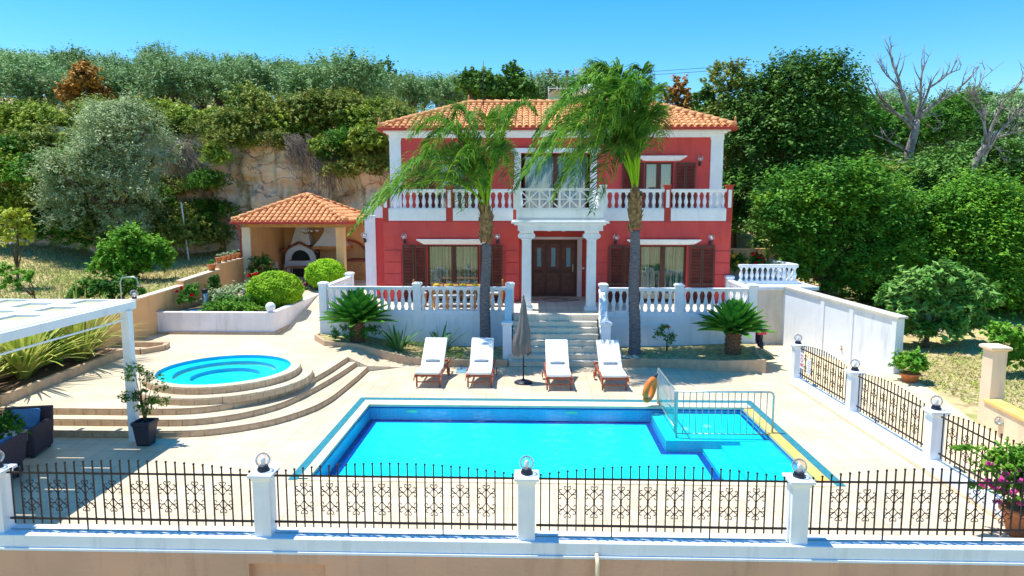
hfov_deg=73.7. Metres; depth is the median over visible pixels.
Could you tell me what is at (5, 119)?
maquis shrub
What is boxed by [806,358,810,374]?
notice board
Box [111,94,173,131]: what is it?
maquis shrub
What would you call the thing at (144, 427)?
potted tree
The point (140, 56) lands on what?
olive tree
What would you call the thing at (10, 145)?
maquis shrub
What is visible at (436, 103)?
olive tree
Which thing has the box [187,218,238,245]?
maquis shrub
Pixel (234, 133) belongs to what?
maquis shrub
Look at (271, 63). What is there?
olive tree
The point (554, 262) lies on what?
door
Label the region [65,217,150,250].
maquis shrub
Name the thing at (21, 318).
white pergola
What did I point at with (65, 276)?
green grass
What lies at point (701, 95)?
evergreen tree
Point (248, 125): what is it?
maquis shrub
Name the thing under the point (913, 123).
dead tree
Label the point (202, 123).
maquis shrub
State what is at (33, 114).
maquis shrub
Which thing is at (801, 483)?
fence post
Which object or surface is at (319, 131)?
maquis shrub
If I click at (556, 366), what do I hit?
sun lounger
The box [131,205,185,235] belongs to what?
maquis shrub
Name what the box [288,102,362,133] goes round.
maquis shrub
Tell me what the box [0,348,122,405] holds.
flax bed
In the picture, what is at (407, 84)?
olive tree
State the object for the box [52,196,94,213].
maquis shrub
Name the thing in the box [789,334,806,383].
fence post
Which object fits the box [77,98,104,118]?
maquis shrub
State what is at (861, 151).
olive tree
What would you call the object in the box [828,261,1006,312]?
bushy tree
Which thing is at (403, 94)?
olive tree
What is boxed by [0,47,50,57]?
olive tree
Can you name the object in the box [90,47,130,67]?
olive tree
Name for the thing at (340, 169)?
maquis shrub
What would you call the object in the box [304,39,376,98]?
olive tree
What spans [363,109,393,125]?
maquis shrub
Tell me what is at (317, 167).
dry twigs
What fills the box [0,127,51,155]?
maquis shrub
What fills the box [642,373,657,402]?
lifebuoy
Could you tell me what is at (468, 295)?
dining chair
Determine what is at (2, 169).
maquis shrub
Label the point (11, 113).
maquis shrub
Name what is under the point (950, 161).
bushy tree
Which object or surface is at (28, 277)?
fruit sapling
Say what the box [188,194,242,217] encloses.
maquis shrub
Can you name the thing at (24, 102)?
maquis shrub
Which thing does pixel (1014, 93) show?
evergreen tree
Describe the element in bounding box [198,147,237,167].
maquis shrub
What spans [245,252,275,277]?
potted camellia
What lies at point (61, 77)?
olive tree
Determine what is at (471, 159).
palm tree
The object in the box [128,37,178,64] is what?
olive tree
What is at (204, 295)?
bollard light
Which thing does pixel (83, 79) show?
withered tree
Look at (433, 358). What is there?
sun lounger
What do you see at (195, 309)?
garden pool
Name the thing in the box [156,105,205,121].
maquis shrub
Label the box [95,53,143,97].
olive tree
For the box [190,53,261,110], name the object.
olive tree
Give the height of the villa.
8.330 m
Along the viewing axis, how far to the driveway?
17.65 m
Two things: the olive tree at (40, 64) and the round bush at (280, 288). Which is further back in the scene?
the olive tree at (40, 64)
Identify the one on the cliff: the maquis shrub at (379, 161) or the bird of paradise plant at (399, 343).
the maquis shrub at (379, 161)
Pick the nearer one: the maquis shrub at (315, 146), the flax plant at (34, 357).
the flax plant at (34, 357)
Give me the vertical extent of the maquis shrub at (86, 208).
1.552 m
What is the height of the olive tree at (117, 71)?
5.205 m
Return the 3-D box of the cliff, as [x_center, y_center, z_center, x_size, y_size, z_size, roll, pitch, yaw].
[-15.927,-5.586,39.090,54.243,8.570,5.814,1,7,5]
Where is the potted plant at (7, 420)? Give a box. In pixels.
[0,406,33,439]
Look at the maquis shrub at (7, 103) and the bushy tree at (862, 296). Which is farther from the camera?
the maquis shrub at (7, 103)
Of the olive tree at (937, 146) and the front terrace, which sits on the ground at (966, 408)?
the olive tree at (937, 146)
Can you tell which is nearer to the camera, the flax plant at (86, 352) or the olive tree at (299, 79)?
the flax plant at (86, 352)
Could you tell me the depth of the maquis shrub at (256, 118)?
38.06 m
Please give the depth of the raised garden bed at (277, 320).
24.16 m
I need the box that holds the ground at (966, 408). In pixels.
[0,96,1023,426]
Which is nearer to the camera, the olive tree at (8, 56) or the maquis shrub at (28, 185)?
the maquis shrub at (28, 185)
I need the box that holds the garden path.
[236,279,365,329]
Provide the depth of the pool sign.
18.67 m
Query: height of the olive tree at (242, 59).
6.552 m
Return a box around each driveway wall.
[783,286,907,373]
[982,399,1023,445]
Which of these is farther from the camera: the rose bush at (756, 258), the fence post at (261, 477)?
the rose bush at (756, 258)
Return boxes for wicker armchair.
[0,405,53,457]
[0,431,26,477]
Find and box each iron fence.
[6,459,254,532]
[273,462,516,535]
[536,465,788,539]
[799,346,846,405]
[808,468,1023,541]
[856,374,928,451]
[938,414,1020,498]
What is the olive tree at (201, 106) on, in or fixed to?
on the ground at (966, 408)
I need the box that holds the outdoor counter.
[347,239,365,279]
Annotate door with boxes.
[532,240,576,295]
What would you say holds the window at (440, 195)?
in the villa
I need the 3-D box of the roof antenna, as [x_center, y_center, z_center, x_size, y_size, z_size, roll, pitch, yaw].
[-1.186,-8.328,28.248,0.035,2.100,0.035,0,7,2]
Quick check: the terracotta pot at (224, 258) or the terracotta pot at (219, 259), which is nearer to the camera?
the terracotta pot at (219, 259)
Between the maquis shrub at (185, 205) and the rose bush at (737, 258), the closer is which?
the rose bush at (737, 258)
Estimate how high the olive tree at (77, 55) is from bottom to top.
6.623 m
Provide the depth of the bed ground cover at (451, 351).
22.45 m
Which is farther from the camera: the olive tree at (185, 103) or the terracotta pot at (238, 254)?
the olive tree at (185, 103)
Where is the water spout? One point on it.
(597, 565)
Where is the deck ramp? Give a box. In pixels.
[348,348,404,370]
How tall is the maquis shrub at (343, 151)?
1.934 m
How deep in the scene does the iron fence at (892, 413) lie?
14.43 m
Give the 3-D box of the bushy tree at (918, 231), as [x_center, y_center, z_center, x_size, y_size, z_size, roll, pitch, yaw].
[19.893,-1.992,32.554,13.766,5.578,5.615,0,7,2]
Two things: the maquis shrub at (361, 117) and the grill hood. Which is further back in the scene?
the maquis shrub at (361, 117)
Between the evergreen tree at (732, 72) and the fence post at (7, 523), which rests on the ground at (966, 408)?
the evergreen tree at (732, 72)
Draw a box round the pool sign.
[800,352,803,368]
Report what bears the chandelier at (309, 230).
hanging from the barbecue pavilion
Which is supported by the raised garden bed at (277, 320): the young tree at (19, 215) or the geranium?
the geranium
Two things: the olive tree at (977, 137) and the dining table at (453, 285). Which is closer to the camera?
the dining table at (453, 285)
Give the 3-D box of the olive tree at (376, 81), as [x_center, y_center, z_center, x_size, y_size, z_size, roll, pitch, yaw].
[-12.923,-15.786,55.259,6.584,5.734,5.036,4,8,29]
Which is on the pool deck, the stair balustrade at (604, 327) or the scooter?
the stair balustrade at (604, 327)
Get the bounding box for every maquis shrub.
[0,97,53,134]
[0,98,70,130]
[0,103,51,128]
[0,115,12,130]
[0,125,59,157]
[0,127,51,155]
[0,138,102,186]
[0,148,36,187]
[0,183,51,210]
[0,199,24,217]
[0,206,55,239]
[5,97,67,117]
[9,154,34,175]
[11,120,83,163]
[12,119,40,136]
[13,181,56,203]
[15,158,64,182]
[16,173,89,209]
[18,204,77,236]
[35,212,108,247]
[47,113,72,127]
[49,178,100,208]
[51,123,133,157]
[51,138,73,147]
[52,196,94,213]
[52,206,106,234]
[54,112,84,128]
[62,93,105,123]
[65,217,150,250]
[69,171,124,193]
[73,202,98,217]
[76,99,160,133]
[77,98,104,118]
[86,159,132,179]
[94,118,143,154]
[94,183,180,215]
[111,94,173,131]
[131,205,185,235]
[133,172,183,194]
[140,106,193,136]
[140,211,216,250]
[141,95,179,114]
[149,196,185,221]
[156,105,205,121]
[158,99,210,135]
[160,174,200,195]
[168,197,212,220]
[169,210,220,233]
[175,142,203,156]
[176,164,226,191]
[177,115,220,137]
[181,107,207,130]
[181,165,233,189]
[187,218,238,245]
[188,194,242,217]
[197,141,229,160]
[198,120,260,152]
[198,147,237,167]
[202,104,224,118]
[205,106,254,133]
[211,113,264,143]
[217,79,302,118]
[224,102,281,134]
[229,131,264,149]
[248,126,293,150]
[255,102,295,130]
[261,107,322,137]
[274,87,341,129]
[276,133,312,154]
[286,121,326,138]
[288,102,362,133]
[290,89,351,121]
[306,87,372,119]
[306,134,340,157]
[312,129,373,161]
[315,142,352,162]
[317,156,359,178]
[320,123,368,151]
[329,102,387,129]
[342,119,388,156]
[348,148,389,176]
[351,159,375,170]
[355,94,392,111]
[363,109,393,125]
[374,95,407,113]
[374,99,428,122]
[374,116,394,146]
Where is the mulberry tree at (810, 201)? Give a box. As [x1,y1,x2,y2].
[745,144,934,294]
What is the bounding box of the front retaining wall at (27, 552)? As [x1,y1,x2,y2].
[0,524,1023,575]
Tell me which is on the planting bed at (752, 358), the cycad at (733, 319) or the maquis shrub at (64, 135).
the cycad at (733, 319)
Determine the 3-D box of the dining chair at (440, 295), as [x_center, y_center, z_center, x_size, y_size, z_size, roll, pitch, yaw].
[-2.547,0.279,23.885,0.460,0.971,0.500,0,7,4]
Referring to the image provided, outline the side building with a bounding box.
[733,275,818,343]
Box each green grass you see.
[0,244,208,298]
[918,356,1023,409]
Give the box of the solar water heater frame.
[548,84,593,96]
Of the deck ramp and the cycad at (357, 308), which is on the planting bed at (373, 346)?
the cycad at (357, 308)
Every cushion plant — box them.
[199,298,266,311]
[213,293,258,304]
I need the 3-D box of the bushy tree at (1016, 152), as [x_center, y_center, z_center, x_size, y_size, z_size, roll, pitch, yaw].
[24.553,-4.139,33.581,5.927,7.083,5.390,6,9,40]
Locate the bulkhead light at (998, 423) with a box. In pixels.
[994,417,1003,425]
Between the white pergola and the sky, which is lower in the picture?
the white pergola
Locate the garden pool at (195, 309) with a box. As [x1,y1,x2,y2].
[182,308,211,310]
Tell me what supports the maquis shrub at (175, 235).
on the ground at (966, 408)
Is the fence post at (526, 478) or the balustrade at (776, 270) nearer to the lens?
the fence post at (526, 478)
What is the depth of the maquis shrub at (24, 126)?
38.18 m
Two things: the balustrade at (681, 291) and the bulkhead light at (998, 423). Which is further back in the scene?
the balustrade at (681, 291)
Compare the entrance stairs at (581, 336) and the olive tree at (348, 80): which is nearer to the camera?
the entrance stairs at (581, 336)
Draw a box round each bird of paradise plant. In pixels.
[377,324,425,351]
[424,321,468,347]
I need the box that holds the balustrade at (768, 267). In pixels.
[737,264,798,283]
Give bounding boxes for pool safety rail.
[657,368,675,431]
[675,390,774,437]
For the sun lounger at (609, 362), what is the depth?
19.34 m
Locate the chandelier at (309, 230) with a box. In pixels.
[301,227,318,233]
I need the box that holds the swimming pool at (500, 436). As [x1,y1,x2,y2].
[288,397,845,486]
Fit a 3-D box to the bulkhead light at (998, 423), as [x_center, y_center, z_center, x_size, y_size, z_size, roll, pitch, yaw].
[10.550,2.877,14.749,0.240,0.200,0.220,0,7,2]
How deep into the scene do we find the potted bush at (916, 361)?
19.22 m
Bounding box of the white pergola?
[0,299,139,441]
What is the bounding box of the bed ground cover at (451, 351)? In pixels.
[379,341,686,357]
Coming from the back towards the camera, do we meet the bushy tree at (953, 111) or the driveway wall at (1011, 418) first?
the bushy tree at (953, 111)
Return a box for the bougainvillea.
[949,437,1023,537]
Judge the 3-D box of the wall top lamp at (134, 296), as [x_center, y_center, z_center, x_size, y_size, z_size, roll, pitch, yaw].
[-12.774,0.200,23.084,0.260,0.300,0.260,0,7,2]
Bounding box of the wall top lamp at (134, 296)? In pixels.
[130,290,137,298]
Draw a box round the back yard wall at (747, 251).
[729,248,772,274]
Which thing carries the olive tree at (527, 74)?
on the ground at (966, 408)
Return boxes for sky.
[0,0,1023,112]
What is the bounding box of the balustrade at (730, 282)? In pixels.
[724,275,746,302]
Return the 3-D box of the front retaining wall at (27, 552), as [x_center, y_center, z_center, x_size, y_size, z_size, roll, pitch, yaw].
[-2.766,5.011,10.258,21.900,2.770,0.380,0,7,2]
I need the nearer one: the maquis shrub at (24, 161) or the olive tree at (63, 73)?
the maquis shrub at (24, 161)
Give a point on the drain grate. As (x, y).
(461, 369)
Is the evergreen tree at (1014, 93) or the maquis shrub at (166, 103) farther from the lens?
the evergreen tree at (1014, 93)
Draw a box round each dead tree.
[857,34,979,166]
[958,59,1023,177]
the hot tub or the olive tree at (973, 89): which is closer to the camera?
the hot tub
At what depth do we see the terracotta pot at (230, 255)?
29.66 m
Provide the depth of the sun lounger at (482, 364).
19.63 m
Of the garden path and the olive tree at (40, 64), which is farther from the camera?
the olive tree at (40, 64)
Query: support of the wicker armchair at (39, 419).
on the pool deck
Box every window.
[428,245,478,300]
[438,163,465,207]
[521,154,589,207]
[639,245,685,301]
[644,162,672,207]
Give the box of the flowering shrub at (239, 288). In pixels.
[195,279,249,305]
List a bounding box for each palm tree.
[347,94,537,337]
[509,57,676,354]
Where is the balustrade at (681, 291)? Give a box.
[598,283,758,315]
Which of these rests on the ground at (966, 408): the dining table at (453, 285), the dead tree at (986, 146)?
the dead tree at (986, 146)
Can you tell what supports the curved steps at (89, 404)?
on the pool deck
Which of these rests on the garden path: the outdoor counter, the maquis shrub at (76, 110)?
the outdoor counter
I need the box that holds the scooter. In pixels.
[755,328,766,348]
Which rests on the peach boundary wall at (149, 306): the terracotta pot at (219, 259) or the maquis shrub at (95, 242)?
the terracotta pot at (219, 259)
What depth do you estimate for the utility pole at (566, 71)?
53.21 m
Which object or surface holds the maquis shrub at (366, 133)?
on the cliff
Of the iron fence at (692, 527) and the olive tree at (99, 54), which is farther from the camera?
the olive tree at (99, 54)
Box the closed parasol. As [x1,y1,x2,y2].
[512,294,532,384]
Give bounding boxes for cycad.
[318,287,397,342]
[692,298,776,354]
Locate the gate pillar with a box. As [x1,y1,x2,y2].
[977,343,1012,423]
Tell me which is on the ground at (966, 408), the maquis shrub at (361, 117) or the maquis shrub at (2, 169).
the maquis shrub at (361, 117)
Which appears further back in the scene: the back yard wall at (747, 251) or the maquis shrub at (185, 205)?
the maquis shrub at (185, 205)
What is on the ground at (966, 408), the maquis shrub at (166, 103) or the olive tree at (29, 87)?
the olive tree at (29, 87)
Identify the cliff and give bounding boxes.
[0,122,390,254]
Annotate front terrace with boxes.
[319,296,755,346]
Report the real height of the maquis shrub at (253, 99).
2.830 m
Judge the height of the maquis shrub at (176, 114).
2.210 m
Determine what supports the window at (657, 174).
in the villa
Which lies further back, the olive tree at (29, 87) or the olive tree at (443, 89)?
the olive tree at (443, 89)
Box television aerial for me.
[575,67,585,94]
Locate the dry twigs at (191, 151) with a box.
[164,139,204,193]
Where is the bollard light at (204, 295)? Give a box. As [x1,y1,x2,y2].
[201,289,207,307]
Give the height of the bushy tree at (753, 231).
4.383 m
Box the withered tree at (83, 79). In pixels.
[52,59,115,106]
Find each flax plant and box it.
[0,296,108,378]
[0,343,38,374]
[44,282,155,360]
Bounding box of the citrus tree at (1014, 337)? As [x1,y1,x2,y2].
[978,317,1023,369]
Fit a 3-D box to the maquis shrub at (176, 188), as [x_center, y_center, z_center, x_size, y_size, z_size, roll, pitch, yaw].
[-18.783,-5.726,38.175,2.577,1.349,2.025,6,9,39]
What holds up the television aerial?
attached to the solar water heater frame
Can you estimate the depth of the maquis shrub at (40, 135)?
36.93 m
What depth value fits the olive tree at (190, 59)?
78.78 m
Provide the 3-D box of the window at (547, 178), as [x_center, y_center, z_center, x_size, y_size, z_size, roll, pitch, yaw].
[1.723,-4.260,27.316,3.100,2.650,0.760,0,7,2]
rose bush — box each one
[175,282,200,304]
[203,274,221,293]
[247,272,258,279]
[651,324,677,350]
[730,250,747,271]
[746,249,772,271]
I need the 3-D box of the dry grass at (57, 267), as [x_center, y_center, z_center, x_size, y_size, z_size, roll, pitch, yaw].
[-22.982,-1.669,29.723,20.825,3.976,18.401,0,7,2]
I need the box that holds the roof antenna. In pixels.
[483,60,483,107]
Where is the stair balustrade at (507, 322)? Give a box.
[501,289,512,363]
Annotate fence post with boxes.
[0,450,16,532]
[247,452,279,536]
[514,455,538,540]
[782,458,815,544]
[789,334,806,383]
[844,359,865,411]
[921,395,950,459]
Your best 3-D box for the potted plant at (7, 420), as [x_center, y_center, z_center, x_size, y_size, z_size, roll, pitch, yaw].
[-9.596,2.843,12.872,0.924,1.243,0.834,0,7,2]
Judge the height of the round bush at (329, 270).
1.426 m
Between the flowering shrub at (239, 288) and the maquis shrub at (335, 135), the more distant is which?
the maquis shrub at (335, 135)
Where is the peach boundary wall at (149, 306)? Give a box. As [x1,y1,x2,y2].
[0,257,243,378]
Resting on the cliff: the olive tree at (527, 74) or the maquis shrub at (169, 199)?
the maquis shrub at (169, 199)
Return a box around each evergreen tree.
[366,55,401,100]
[449,64,506,100]
[482,59,542,99]
[660,73,694,108]
[689,82,723,116]
[694,60,729,117]
[702,56,764,247]
[715,42,881,258]
[881,101,911,115]
[925,84,1003,118]
[997,88,1022,101]
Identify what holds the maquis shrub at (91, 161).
on the cliff
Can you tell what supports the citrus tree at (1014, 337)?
on the ground at (966, 408)
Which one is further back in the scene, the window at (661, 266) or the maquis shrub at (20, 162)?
the maquis shrub at (20, 162)
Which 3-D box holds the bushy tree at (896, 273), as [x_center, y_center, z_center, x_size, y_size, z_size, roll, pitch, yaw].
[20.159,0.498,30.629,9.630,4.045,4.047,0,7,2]
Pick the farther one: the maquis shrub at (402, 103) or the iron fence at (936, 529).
the maquis shrub at (402, 103)
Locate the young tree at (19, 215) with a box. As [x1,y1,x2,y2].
[0,206,37,289]
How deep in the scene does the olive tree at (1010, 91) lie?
77.78 m
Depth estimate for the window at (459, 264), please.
26.12 m
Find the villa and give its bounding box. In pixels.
[361,95,737,310]
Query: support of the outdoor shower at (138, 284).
on the shower base at (154, 346)
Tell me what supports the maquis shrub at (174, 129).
on the cliff
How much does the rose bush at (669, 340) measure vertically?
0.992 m
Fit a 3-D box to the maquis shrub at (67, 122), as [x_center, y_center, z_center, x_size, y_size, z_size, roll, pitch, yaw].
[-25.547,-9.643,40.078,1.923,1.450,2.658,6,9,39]
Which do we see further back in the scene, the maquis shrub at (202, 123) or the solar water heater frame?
the maquis shrub at (202, 123)
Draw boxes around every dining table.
[284,266,307,273]
[433,284,479,306]
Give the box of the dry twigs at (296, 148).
[283,132,325,182]
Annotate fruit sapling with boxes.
[0,261,36,298]
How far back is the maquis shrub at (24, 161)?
36.73 m
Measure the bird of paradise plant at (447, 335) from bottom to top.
0.990 m
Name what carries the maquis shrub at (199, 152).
on the cliff
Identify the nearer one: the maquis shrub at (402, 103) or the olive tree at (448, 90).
the maquis shrub at (402, 103)
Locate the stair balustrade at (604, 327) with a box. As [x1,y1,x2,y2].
[598,289,611,339]
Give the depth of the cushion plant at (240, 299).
25.54 m
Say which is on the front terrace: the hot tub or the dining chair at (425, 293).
the dining chair at (425, 293)
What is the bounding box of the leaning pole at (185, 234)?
[180,203,189,259]
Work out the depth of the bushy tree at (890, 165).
33.58 m
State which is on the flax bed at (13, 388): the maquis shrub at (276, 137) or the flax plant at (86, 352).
the flax plant at (86, 352)
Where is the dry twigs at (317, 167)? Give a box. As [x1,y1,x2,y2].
[310,150,352,197]
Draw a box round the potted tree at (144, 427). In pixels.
[117,360,170,445]
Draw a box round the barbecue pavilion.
[229,192,364,282]
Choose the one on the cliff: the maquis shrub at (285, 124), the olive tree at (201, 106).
the maquis shrub at (285, 124)
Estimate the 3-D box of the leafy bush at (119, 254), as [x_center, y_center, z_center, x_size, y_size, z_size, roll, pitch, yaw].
[-16.537,-1.479,29.665,3.799,2.989,2.724,0,7,2]
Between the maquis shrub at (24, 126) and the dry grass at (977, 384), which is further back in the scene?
the maquis shrub at (24, 126)
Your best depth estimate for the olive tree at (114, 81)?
45.50 m
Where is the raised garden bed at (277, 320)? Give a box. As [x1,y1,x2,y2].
[156,294,318,334]
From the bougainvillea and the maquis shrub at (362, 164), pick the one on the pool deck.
the bougainvillea
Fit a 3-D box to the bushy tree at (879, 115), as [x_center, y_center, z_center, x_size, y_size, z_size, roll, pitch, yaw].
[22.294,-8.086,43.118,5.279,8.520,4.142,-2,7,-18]
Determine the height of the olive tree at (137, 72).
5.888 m
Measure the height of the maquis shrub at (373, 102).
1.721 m
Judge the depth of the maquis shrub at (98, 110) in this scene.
38.12 m
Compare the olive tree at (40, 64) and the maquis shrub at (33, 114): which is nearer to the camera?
the maquis shrub at (33, 114)
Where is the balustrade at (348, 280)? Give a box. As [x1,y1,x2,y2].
[328,272,354,307]
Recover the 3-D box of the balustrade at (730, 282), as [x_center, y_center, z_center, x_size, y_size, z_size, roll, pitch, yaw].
[8.051,0.202,24.304,0.320,1.080,2.660,0,7,2]
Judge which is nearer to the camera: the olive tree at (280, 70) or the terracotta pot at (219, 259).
the terracotta pot at (219, 259)
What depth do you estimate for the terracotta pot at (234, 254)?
30.12 m
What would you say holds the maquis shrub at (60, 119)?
on the ground at (966, 408)
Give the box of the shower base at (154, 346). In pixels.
[95,341,169,354]
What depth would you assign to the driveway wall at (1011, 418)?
14.66 m
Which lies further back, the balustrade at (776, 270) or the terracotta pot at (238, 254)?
the terracotta pot at (238, 254)
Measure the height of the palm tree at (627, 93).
9.485 m
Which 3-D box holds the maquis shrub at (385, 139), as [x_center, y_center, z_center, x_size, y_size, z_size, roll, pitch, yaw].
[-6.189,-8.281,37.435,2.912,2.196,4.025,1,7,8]
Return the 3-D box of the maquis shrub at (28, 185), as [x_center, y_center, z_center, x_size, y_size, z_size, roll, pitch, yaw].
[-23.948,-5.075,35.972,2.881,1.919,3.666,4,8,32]
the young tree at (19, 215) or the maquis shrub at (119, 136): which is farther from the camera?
the maquis shrub at (119, 136)
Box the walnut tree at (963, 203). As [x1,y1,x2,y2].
[872,165,1023,321]
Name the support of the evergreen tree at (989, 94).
on the ground at (966, 408)
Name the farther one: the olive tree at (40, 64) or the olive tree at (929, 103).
the olive tree at (929, 103)
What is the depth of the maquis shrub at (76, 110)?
40.06 m
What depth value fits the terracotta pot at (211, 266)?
28.13 m
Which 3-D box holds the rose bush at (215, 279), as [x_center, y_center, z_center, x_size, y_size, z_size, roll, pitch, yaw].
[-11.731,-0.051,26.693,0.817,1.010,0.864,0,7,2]
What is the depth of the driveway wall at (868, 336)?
21.89 m
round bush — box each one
[245,270,304,306]
[304,258,346,287]
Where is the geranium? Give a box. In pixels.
[301,280,317,289]
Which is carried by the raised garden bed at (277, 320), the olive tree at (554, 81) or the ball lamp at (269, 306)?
the ball lamp at (269, 306)
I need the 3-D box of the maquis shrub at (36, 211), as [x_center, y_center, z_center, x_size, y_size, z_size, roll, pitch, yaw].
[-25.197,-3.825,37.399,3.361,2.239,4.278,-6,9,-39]
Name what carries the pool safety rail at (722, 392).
on the swimming pool at (500, 436)
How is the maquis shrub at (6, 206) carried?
on the ground at (966, 408)
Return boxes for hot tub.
[137,353,313,405]
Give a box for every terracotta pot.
[207,259,215,269]
[215,254,221,262]
[221,252,227,261]
[225,251,232,260]
[232,250,236,258]
[235,249,240,257]
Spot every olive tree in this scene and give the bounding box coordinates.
[0,43,64,100]
[0,45,40,103]
[0,45,56,68]
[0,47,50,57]
[0,64,73,111]
[0,90,13,104]
[5,48,91,115]
[21,88,184,240]
[38,39,102,67]
[43,63,101,108]
[52,68,105,100]
[66,61,152,102]
[72,59,144,102]
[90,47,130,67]
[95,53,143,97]
[114,48,192,102]
[115,50,160,98]
[119,48,206,103]
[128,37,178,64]
[155,51,204,99]
[176,48,218,63]
[179,61,223,112]
[179,64,213,106]
[184,52,263,109]
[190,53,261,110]
[203,53,294,104]
[216,51,256,69]
[219,50,263,62]
[244,54,305,69]
[263,50,334,104]
[270,60,318,97]
[271,59,303,89]
[299,44,398,99]
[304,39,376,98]
[317,55,391,100]
[374,66,438,109]
[381,74,431,109]
[404,68,431,99]
[421,68,467,106]
[425,72,450,108]
[426,76,465,103]
[524,66,560,85]
[529,66,593,99]
[783,124,873,168]
[825,121,916,213]
[862,88,917,109]
[872,119,970,164]
[878,81,927,108]
[899,116,969,163]
[900,97,944,108]
[933,80,999,105]
[951,135,1022,159]
[998,85,1022,103]
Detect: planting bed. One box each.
[314,332,507,366]
[620,343,774,372]
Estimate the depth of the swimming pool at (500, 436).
15.30 m
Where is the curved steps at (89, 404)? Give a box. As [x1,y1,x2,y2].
[0,330,367,437]
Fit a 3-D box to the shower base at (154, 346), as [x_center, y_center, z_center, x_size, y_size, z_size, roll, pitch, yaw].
[-11.844,1.884,21.497,1.867,0.160,1.240,0,7,2]
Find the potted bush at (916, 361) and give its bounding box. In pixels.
[888,345,932,382]
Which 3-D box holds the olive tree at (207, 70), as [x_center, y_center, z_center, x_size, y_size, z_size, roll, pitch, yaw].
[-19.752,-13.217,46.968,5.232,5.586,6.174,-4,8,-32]
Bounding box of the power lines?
[425,65,750,87]
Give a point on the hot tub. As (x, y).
(221, 379)
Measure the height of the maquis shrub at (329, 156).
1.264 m
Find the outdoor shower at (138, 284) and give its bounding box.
[120,277,139,298]
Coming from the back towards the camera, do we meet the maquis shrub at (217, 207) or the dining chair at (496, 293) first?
the maquis shrub at (217, 207)
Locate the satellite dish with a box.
[548,90,562,99]
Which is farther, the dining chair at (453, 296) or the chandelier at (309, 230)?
the chandelier at (309, 230)
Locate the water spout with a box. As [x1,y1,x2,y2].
[594,553,599,575]
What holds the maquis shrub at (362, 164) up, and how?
on the cliff
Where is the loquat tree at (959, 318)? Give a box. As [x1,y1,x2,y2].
[872,257,1004,347]
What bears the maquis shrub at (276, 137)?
on the cliff
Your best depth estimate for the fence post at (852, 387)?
15.93 m
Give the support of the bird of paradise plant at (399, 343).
on the planting bed at (373, 346)
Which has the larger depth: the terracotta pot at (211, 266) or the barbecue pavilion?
the barbecue pavilion
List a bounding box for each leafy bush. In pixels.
[65,272,146,298]
[84,220,177,280]
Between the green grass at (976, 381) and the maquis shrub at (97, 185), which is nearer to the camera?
the green grass at (976, 381)
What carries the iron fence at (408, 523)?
on the front retaining wall at (27, 552)
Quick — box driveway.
[763,344,1023,498]
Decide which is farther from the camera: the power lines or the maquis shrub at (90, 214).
the power lines
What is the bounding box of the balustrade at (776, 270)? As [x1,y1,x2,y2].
[758,259,796,280]
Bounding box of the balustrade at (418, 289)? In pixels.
[317,281,514,313]
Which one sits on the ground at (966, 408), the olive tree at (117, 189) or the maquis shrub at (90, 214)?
the olive tree at (117, 189)
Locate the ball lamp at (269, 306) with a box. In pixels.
[265,302,274,311]
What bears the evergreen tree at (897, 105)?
on the ground at (966, 408)
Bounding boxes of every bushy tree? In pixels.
[737,203,827,259]
[779,189,1017,266]
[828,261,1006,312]
[836,91,908,161]
[837,152,932,193]
[857,263,1006,297]
[875,87,1007,160]
[884,137,993,197]
[938,87,1023,145]
[952,132,1023,195]
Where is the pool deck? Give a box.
[13,363,1012,537]
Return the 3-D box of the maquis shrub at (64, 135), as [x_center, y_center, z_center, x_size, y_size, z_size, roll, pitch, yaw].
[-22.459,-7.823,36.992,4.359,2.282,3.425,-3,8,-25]
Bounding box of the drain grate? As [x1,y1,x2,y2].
[456,367,467,372]
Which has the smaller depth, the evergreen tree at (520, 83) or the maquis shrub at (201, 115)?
the maquis shrub at (201, 115)
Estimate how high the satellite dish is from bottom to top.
0.832 m
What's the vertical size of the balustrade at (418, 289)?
1.080 m
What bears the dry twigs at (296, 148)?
hanging from the cliff
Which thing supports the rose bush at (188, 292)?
on the raised garden bed at (277, 320)
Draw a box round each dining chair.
[412,279,426,306]
[432,283,446,308]
[446,283,459,309]
[462,283,475,309]
[490,279,503,306]
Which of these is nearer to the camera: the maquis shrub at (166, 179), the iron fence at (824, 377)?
the iron fence at (824, 377)
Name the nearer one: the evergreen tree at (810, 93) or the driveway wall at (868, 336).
the driveway wall at (868, 336)
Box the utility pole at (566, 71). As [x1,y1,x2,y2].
[565,70,568,87]
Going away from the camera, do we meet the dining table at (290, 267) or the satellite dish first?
the satellite dish
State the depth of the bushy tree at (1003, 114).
43.13 m
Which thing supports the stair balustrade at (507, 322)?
on the pool deck
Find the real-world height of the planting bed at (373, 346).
0.951 m
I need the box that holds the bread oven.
[280,227,319,278]
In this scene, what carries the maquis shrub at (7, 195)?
on the cliff
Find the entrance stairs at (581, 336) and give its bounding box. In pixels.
[508,314,598,366]
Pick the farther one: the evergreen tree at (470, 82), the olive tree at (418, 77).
the olive tree at (418, 77)
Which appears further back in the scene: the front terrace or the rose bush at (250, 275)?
the rose bush at (250, 275)
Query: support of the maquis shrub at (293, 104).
on the cliff
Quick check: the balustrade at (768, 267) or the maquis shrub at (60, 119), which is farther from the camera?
the maquis shrub at (60, 119)
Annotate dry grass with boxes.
[0,242,242,298]
[902,339,1023,408]
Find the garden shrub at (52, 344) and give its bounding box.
[32,332,73,364]
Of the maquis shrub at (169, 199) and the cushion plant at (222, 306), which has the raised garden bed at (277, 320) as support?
the cushion plant at (222, 306)
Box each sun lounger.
[413,337,449,386]
[465,338,496,387]
[542,339,573,389]
[593,340,629,390]
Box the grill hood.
[312,227,352,248]

